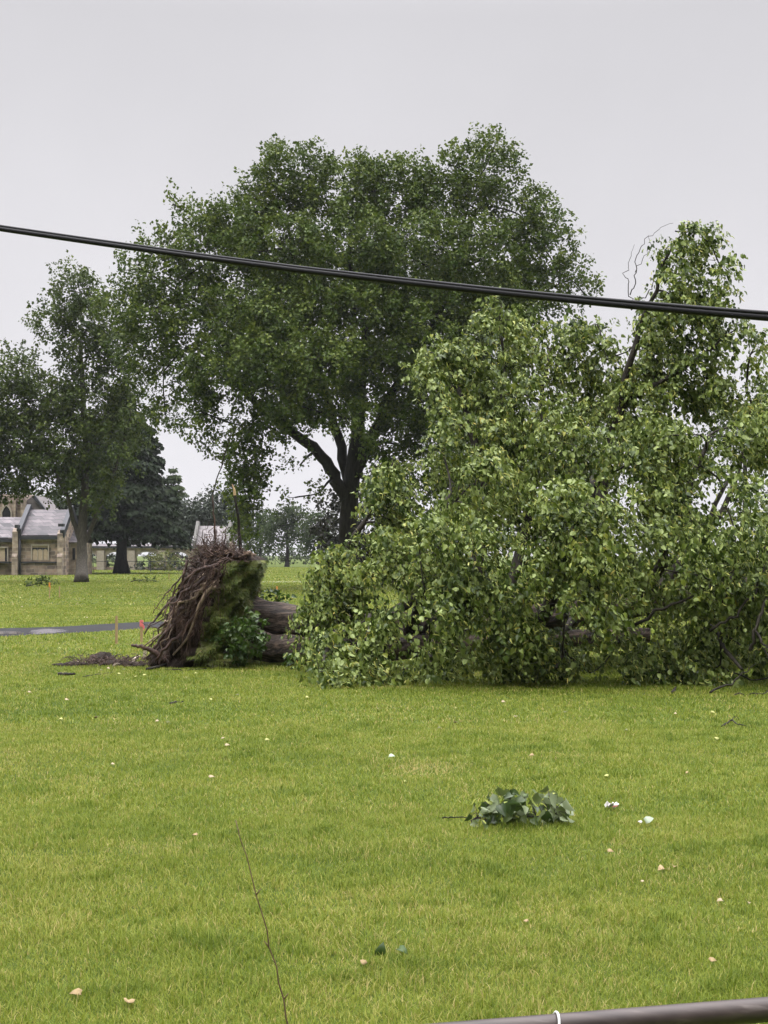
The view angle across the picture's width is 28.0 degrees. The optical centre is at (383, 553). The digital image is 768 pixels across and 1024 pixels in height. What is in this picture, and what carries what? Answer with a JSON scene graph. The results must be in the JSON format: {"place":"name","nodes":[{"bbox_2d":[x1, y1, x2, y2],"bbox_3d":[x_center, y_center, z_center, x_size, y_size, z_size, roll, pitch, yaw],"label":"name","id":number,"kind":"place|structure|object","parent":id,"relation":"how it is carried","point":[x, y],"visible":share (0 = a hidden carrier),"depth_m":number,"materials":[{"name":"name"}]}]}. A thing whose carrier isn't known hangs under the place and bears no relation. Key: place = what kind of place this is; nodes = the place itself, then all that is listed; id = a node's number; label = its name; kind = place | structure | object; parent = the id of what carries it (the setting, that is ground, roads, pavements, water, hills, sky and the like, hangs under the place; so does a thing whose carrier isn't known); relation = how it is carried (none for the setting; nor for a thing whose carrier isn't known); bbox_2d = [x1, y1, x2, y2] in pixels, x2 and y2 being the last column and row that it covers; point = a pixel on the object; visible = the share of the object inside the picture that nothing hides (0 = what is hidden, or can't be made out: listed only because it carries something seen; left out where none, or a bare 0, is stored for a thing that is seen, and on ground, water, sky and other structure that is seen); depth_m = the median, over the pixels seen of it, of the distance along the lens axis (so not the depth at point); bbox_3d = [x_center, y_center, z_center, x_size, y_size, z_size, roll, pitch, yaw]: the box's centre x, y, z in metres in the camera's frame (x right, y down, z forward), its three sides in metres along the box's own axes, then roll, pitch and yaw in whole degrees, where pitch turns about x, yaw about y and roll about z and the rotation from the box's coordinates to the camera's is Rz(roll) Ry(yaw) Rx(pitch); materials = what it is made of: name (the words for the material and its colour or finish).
{"place":"outdoors","nodes":[
{"label":"outdoors","id":0,"kind":"place"},
{"bbox_2d":[0,621,163,635],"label":"asphalt path","id":1,"kind":"structure","parent":0,"point":[100,627],"depth_m":41.16,"materials":[{"name":"grey asphalt"}]},
{"bbox_2d":[0,631,21,633],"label":"puddle water","id":2,"kind":"structure","parent":1,"relation":"on","point":[9,632],"depth_m":38.95,"materials":[{"name":"grey liquid"}]},
{"bbox_2d":[28,629,67,633],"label":"puddle water","id":3,"kind":"structure","parent":1,"relation":"on","point":[41,631],"depth_m":39.45,"materials":[{"name":"grey liquid"}]},
{"bbox_2d":[52,651,149,667],"bbox_3d":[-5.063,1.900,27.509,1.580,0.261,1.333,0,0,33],"label":"loose soil","id":4,"kind":"structure","parent":0,"point":[101,654],"depth_m":27.44,"materials":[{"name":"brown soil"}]},
{"bbox_2d":[0,556,767,1023],"bbox_3d":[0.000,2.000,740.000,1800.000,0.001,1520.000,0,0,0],"label":"lawn","id":5,"kind":"structure","parent":0,"point":[314,772],"depth_m":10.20,"materials":[{"name":"green plant"}]},
{"bbox_2d":[24,572,59,586],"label":"fallen branch","id":6,"kind":"object","parent":5,"relation":"on","point":[44,579],"visible":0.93,"depth_m":93.17,"materials":[{"name":"green plant"}]},
{"bbox_2d":[0,494,93,574],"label":"stone church","id":7,"kind":"structure","parent":5,"relation":"on","point":[37,537],"depth_m":146.50,"materials":[{"name":"stone"}]},
{"bbox_2d":[0,506,10,561],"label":"window","id":8,"kind":"structure","parent":7,"relation":"in","point":[4,550],"depth_m":146.46,"materials":[{"name":"stone"}]},
{"bbox_2d":[1,505,11,516],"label":"pointed window","id":9,"kind":"structure","parent":7,"relation":"in","point":[8,506],"depth_m":165.80,"materials":[{"name":"stone"}]},
{"bbox_2d":[31,544,48,559],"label":"blind window","id":10,"kind":"structure","parent":7,"relation":"in","point":[38,551],"depth_m":145.96,"materials":[{"name":"stone"}]},
{"bbox_2d":[72,548,74,559],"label":"vestry window","id":11,"kind":"structure","parent":7,"relation":"in","point":[73,549],"depth_m":148.12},
{"bbox_2d":[32,486,99,541],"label":"deciduous tree","id":12,"kind":"object","parent":5,"relation":"on","point":[55,500],"visible":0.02,"depth_m":214.46,"materials":[{"name":"green plant"}]},
{"bbox_2d":[58,672,75,675],"bbox_3d":[-5.191,1.966,25.150,0.296,0.074,0.071,0,0,-18],"label":"fallen stick","id":13,"kind":"object","parent":5,"relation":"on","point":[65,673],"visible":0.95,"depth_m":25.13,"materials":[{"name":"wood"}]},
{"bbox_2d":[69,988,81,994],"bbox_3d":[-1.381,1.959,6.883,0.059,0.024,0.039,0,0,0],"label":"fallen leaf","id":14,"kind":"object","parent":5,"relation":"on","point":[77,990],"visible":1,"depth_m":6.89,"materials":[{"name":"beige plant"}]},
{"bbox_2d":[0,250,169,581],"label":"deciduous tree","id":15,"kind":"object","parent":5,"relation":"on","point":[88,428],"visible":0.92,"depth_m":109.00,"materials":[{"name":"green plant"}]},
{"bbox_2d":[115,616,117,643],"bbox_3d":[-5.944,1.708,34.178,0.056,0.683,0.028,0,0,0],"label":"survey stake","id":16,"kind":"object","parent":5,"relation":"on","point":[116,629],"visible":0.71,"depth_m":34.16,"materials":[{"name":"brown wood"}]},
{"bbox_2d":[55,389,193,572],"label":"spruce tree","id":17,"kind":"object","parent":5,"relation":"on","point":[146,513],"visible":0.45,"depth_m":153.91,"materials":[{"name":"green plant"}]},
{"bbox_2d":[124,998,134,1002],"bbox_3d":[-1.119,1.961,6.767,0.049,0.026,0.070,0,0,0],"label":"fallen leaf","id":18,"kind":"object","parent":5,"relation":"on","point":[129,1000],"visible":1,"depth_m":6.75,"materials":[{"name":"beige plant"}]},
{"bbox_2d":[92,552,187,566],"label":"hedge","id":19,"kind":"object","parent":5,"relation":"on","point":[111,557],"visible":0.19,"depth_m":205.94,"materials":[{"name":"green plant"}]},
{"bbox_2d":[140,620,143,642],"bbox_3d":[-5.432,1.761,34.556,0.111,0.578,0.062,0,0,0],"label":"survey stake","id":20,"kind":"object","parent":5,"relation":"on","point":[141,630],"visible":0.87,"depth_m":34.55,"materials":[{"name":"brown wood"}]},
{"bbox_2d":[92,544,194,569],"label":"stone arcade","id":21,"kind":"object","parent":5,"relation":"on","point":[101,552],"visible":0.39,"depth_m":191.92,"materials":[{"name":"stone"}]},
{"bbox_2d":[92,561,195,571],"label":"chain link fence","id":22,"kind":"object","parent":5,"relation":"on","point":[144,561],"visible":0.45,"depth_m":169.96,"materials":[{"name":"metal"}]},
{"bbox_2d":[131,575,159,582],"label":"fallen branch","id":23,"kind":"object","parent":5,"relation":"on","point":[134,578],"visible":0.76,"depth_m":107.91,"materials":[{"name":"green plant"}]},
{"bbox_2d":[145,663,166,669],"bbox_3d":[-3.747,1.880,27.647,0.108,0.234,2.786,0,0,12],"label":"fallen stick","id":24,"kind":"object","parent":5,"relation":"on","point":[157,666],"visible":0.4,"depth_m":26.59,"materials":[{"name":"wood"}]},
{"bbox_2d":[129,563,188,569],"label":"hedge","id":25,"kind":"object","parent":5,"relation":"on","point":[157,568],"visible":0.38,"depth_m":186.91,"materials":[{"name":"green plant"}]},
{"bbox_2d":[146,549,182,570],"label":"rounded bush","id":26,"kind":"object","parent":5,"relation":"on","point":[157,557],"visible":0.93,"depth_m":180.94,"materials":[{"name":"green plant"}]},
{"bbox_2d":[148,468,192,564],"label":"pine tree","id":27,"kind":"object","parent":5,"relation":"on","point":[176,479],"visible":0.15,"depth_m":235.91,"materials":[{"name":"green plant"}]},
{"bbox_2d":[165,668,206,670],"bbox_3d":[-3.387,1.982,26.347,0.733,0.045,0.251,0,0,-9],"label":"fallen stick","id":28,"kind":"object","parent":5,"relation":"on","point":[185,670],"visible":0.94,"depth_m":26.31,"materials":[{"name":"brown wood"}]},
{"bbox_2d":[193,521,234,559],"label":"stone chapel","id":29,"kind":"structure","parent":5,"relation":"on","point":[199,528],"depth_m":192.35,"materials":[{"name":"stone"}]},
{"bbox_2d":[174,484,259,543],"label":"tree","id":30,"kind":"object","parent":5,"relation":"on","point":[190,516],"visible":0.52,"depth_m":206.15,"materials":[{"name":"green plant"}]},
{"bbox_2d":[242,544,271,559],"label":"distant thicket","id":31,"kind":"object","parent":5,"relation":"on","point":[263,555],"visible":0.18,"depth_m":300.26,"materials":[{"name":"green plant"}]},
{"bbox_2d":[235,508,279,556],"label":"deciduous tree","id":32,"kind":"object","parent":5,"relation":"on","point":[259,550],"visible":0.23,"depth_m":259.36,"materials":[{"name":"green plant"}]},
{"bbox_2d":[235,820,288,1023],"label":"dead weed stalk","id":33,"kind":"object","parent":5,"relation":"on","point":[283,997],"visible":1,"depth_m":3.81,"materials":[{"name":"plant"}]},
{"bbox_2d":[262,542,307,563],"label":"distant thicket","id":34,"kind":"object","parent":5,"relation":"on","point":[282,559],"visible":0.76,"depth_m":299.80,"materials":[{"name":"green plant"}]},
{"bbox_2d":[256,500,315,566],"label":"deciduous tree","id":35,"kind":"object","parent":5,"relation":"on","point":[290,515],"visible":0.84,"depth_m":239.25,"materials":[{"name":"green plant"}]},
{"bbox_2d":[285,544,324,563],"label":"distant thicket","id":36,"kind":"object","parent":5,"relation":"on","point":[301,557],"visible":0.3,"depth_m":298.80,"materials":[{"name":"green plant"}]},
{"bbox_2d":[293,505,338,564],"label":"deciduous tree","id":37,"kind":"object","parent":5,"relation":"on","point":[307,541],"visible":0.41,"depth_m":234.37,"materials":[{"name":"green plant"}]},
{"bbox_2d":[308,488,368,577],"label":"deciduous tree","id":38,"kind":"object","parent":5,"relation":"on","point":[319,528],"visible":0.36,"depth_m":97.41,"materials":[{"name":"green plant"}]},
{"bbox_2d":[86,121,606,588],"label":"deciduous tree","id":39,"kind":"object","parent":5,"relation":"on","point":[289,358],"visible":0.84,"depth_m":85.46,"materials":[{"name":"green plant"}]},
{"bbox_2d":[374,942,385,957],"bbox_3d":[-0.018,1.951,7.558,0.052,0.078,0.030,0,0,-28],"label":"fallen leaf","id":40,"kind":"object","parent":5,"relation":"on","point":[380,949],"visible":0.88,"depth_m":7.56,"materials":[{"name":"green plant"}]},
{"bbox_2d":[358,473,441,585],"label":"yew shrub","id":41,"kind":"object","parent":5,"relation":"on","point":[370,519],"visible":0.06,"depth_m":96.62,"materials":[{"name":"green plant"}]},
{"bbox_2d":[396,945,407,953],"bbox_3d":[0.086,1.953,7.585,0.045,0.038,0.061,0,0,-34],"label":"fallen leaf","id":42,"kind":"object","parent":5,"relation":"on","point":[401,948],"visible":1,"depth_m":7.59,"materials":[{"name":"green plant"}]},
{"bbox_2d":[131,219,767,695],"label":"fallen tree","id":43,"kind":"object","parent":5,"relation":"on","point":[223,611],"visible":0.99,"depth_m":25.06,"materials":[{"name":"green plant"}]},
{"bbox_2d":[203,435,230,532],"bbox_3d":[-3.031,-1.155,27.898,0.523,2.025,0.042,0,0,2],"label":"bare sapling","id":44,"kind":"object","parent":43,"relation":"on","point":[218,472],"visible":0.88,"depth_m":27.89,"materials":[{"name":"brown plant"}]},
{"bbox_2d":[232,484,241,550],"bbox_3d":[-2.651,-0.631,27.796,0.199,1.272,0.085,0,0,0],"label":"snapped sapling","id":45,"kind":"object","parent":43,"relation":"on","point":[238,520],"visible":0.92,"depth_m":27.78,"materials":[{"name":"brown plant"}]},
{"bbox_2d":[464,785,574,828],"bbox_3d":[1.020,1.876,11.302,0.795,0.325,0.527,0,0,-16],"label":"leafy spray","id":46,"kind":"object","parent":5,"relation":"on","point":[512,808],"visible":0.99,"depth_m":11.26,"materials":[{"name":"green plant"}]},
{"bbox_2d":[429,997,767,1023],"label":"pipe fence","id":47,"kind":"object","parent":5,"relation":"on","point":[745,1011],"visible":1,"depth_m":2.64,"materials":[{"name":"metal"}]},
{"bbox_2d":[604,801,618,808],"bbox_3d":[1.772,1.953,11.991,0.114,0.059,0.078,0,0,-7],"label":"paper scrap","id":48,"kind":"object","parent":5,"relation":"on","point":[612,804],"visible":1,"depth_m":11.97,"materials":[{"name":"white paper"}]},
{"bbox_2d":[644,816,653,822],"bbox_3d":[1.944,1.948,11.262,0.081,0.050,0.038,0,0,-11],"label":"paper scrap","id":49,"kind":"object","parent":5,"relation":"on","point":[648,819],"visible":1,"depth_m":11.27,"materials":[{"name":"white paper"}]},
{"bbox_2d":[694,371,767,512],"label":"deciduous tree","id":50,"kind":"object","parent":5,"relation":"on","point":[744,466],"visible":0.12,"depth_m":149.80,"materials":[{"name":"green plant"}]},
{"bbox_2d":[721,716,746,726],"bbox_3d":[4.040,1.954,17.922,0.329,0.080,0.497,0,0,0],"label":"fallen stick","id":51,"kind":"object","parent":5,"relation":"on","point":[724,724],"visible":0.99,"depth_m":17.82,"materials":[{"name":"wood"}]},
{"bbox_2d":[0,225,767,320],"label":"overhead cable","id":52,"kind":"object","parent":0,"point":[748,314],"visible":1,"depth_m":8.86,"materials":[{"name":"black rubber"}]},
{"bbox_2d":[0,0,767,555],"label":"sky","id":53,"kind":"structure","parent":0,"point":[644,116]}
]}

